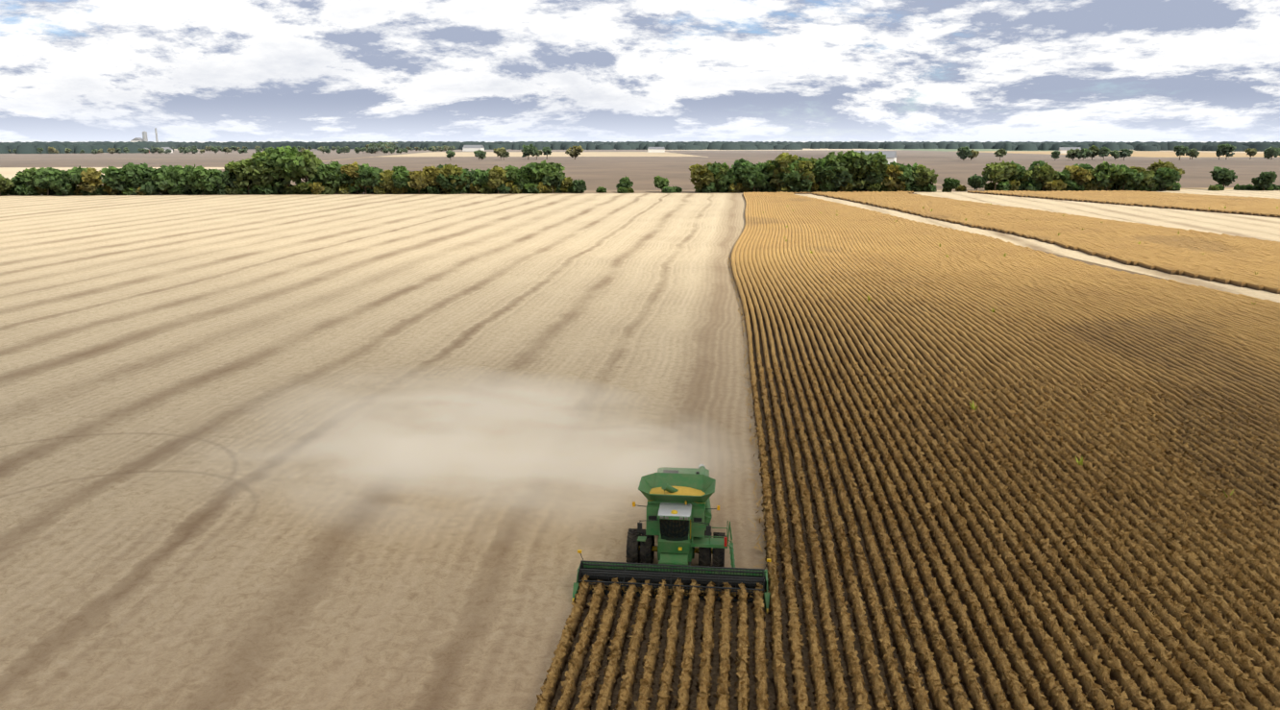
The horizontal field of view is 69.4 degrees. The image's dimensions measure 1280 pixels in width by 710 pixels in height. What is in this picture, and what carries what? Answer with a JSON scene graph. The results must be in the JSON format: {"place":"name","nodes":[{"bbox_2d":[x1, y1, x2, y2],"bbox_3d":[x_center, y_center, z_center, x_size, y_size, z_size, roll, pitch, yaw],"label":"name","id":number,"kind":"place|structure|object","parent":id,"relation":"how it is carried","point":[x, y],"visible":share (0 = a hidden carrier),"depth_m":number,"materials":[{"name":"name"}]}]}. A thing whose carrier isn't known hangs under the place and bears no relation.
{"place":"outdoors","nodes":[
{"label":"outdoors","id":0,"kind":"place"},
{"bbox_2d":[0,148,874,179],"bbox_3d":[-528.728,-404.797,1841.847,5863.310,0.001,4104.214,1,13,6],"label":"pale fields","id":1,"kind":"structure","parent":0,"point":[10,173],"depth_m":760.58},
{"bbox_2d":[0,192,969,709],"bbox_3d":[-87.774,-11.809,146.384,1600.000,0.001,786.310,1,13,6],"label":"field stubble","id":2,"kind":"object","parent":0,"point":[131,327],"depth_m":73.64,"materials":[{"name":"beige plant"}]},
{"bbox_2d":[571,464,771,614],"bbox_3d":[1.982,8.559,48.541,9.580,4.690,11.464,1,13,6],"label":"combine harvester","id":3,"kind":"object","parent":2,"relation":"on","point":[678,516],"visible":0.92,"depth_m":45.99,"materials":[{"name":"green metal"}]},
{"bbox_2d":[726,199,1278,575],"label":"weeds and loose stalks","id":4,"kind":"object","parent":2,"relation":"on","point":[1080,462],"visible":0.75,"depth_m":70.47,"materials":[{"name":"brown plant"}]},
{"bbox_2d":[0,148,1279,190],"bbox_3d":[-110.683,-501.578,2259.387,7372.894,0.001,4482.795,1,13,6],"label":"brown fields","id":5,"kind":"structure","parent":0,"point":[607,173],"depth_m":968.21,"materials":[{"name":"brown soil"}]},
{"bbox_2d":[0,141,1279,196],"bbox_3d":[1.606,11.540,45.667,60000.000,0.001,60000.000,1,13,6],"label":"bushes","id":6,"kind":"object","parent":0,"point":[683,191],"depth_m":734.48,"materials":[{"name":"green plant"}]},
{"bbox_2d":[130,127,1081,164],"bbox_3d":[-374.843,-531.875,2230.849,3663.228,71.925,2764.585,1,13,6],"label":"farm buildings","id":7,"kind":"structure","parent":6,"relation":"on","point":[891,156],"depth_m":1749.18,"materials":[{"name":"white"}]},
{"bbox_2d":[0,146,1277,196],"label":"tree line","id":8,"kind":"object","parent":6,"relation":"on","point":[278,166],"visible":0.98,"depth_m":387.85,"materials":[{"name":"green plant"}]},
{"bbox_2d":[0,141,1279,153],"bbox_3d":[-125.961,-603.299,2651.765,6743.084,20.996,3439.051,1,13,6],"label":"woods","id":9,"kind":"object","parent":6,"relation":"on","point":[27,147],"visible":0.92,"depth_m":2280.39,"materials":[{"name":"green plant"}]},
{"bbox_2d":[0,178,1279,196],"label":"tree line","id":10,"kind":"object","parent":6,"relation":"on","point":[302,187],"visible":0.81,"depth_m":387.80,"materials":[{"name":"green plant"}]},
{"bbox_2d":[7,141,1279,160],"bbox_3d":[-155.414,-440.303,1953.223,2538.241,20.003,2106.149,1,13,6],"label":"trees","id":11,"kind":"object","parent":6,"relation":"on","point":[962,153],"visible":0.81,"depth_m":1092.85,"materials":[{"name":"green plant"}]},
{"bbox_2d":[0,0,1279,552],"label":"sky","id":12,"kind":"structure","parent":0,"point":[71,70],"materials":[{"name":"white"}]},
{"bbox_2d":[550,593,776,709],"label":"crop floor","id":13,"kind":"structure","parent":0,"point":[714,674],"depth_m":39.55,"materials":[{"name":"brown soil"}]},
{"bbox_2d":[384,149,1263,156],"bbox_3d":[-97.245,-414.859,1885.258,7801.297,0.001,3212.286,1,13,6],"label":"tan fields","id":14,"kind":"structure","parent":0,"point":[555,154],"depth_m":1522.30,"materials":[{"name":"beige plant"}]},
{"bbox_2d":[876,147,1050,151],"bbox_3d":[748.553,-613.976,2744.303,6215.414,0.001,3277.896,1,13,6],"label":"green fields","id":15,"kind":"structure","parent":0,"point":[948,150],"depth_m":2370.00,"materials":[{"name":"green plant"}]},
{"bbox_2d":[745,193,1279,709],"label":"crop floor","id":16,"kind":"structure","parent":0,"point":[805,649],"depth_m":47.39,"materials":[{"name":"brown soil"}]},
{"bbox_2d":[534,190,1279,709],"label":"soybean crop","id":17,"kind":"object","parent":16,"relation":"on","point":[1132,563],"visible":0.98,"depth_m":60.57,"materials":[{"name":"brown plant"}]},
{"bbox_2d":[794,194,1279,302],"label":"dirt track","id":18,"kind":"structure","parent":16,"relation":"on","point":[1081,256],"depth_m":183.42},
{"bbox_2d":[917,190,1279,242],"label":"cut stubble","id":19,"kind":"object","parent":16,"relation":"on","point":[1263,228],"visible":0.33,"depth_m":272.80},
{"bbox_2d":[1117,189,1279,198],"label":"cut stubble","id":20,"kind":"object","parent":16,"relation":"on","point":[1274,194],"depth_m":394.09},
{"bbox_2d":[979,150,1279,157],"bbox_3d":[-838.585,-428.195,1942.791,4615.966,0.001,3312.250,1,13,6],"label":"distant field","id":21,"kind":"structure","parent":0,"point":[1150,154],"depth_m":1522.30,"materials":[{"name":"beige plant"}]}
]}

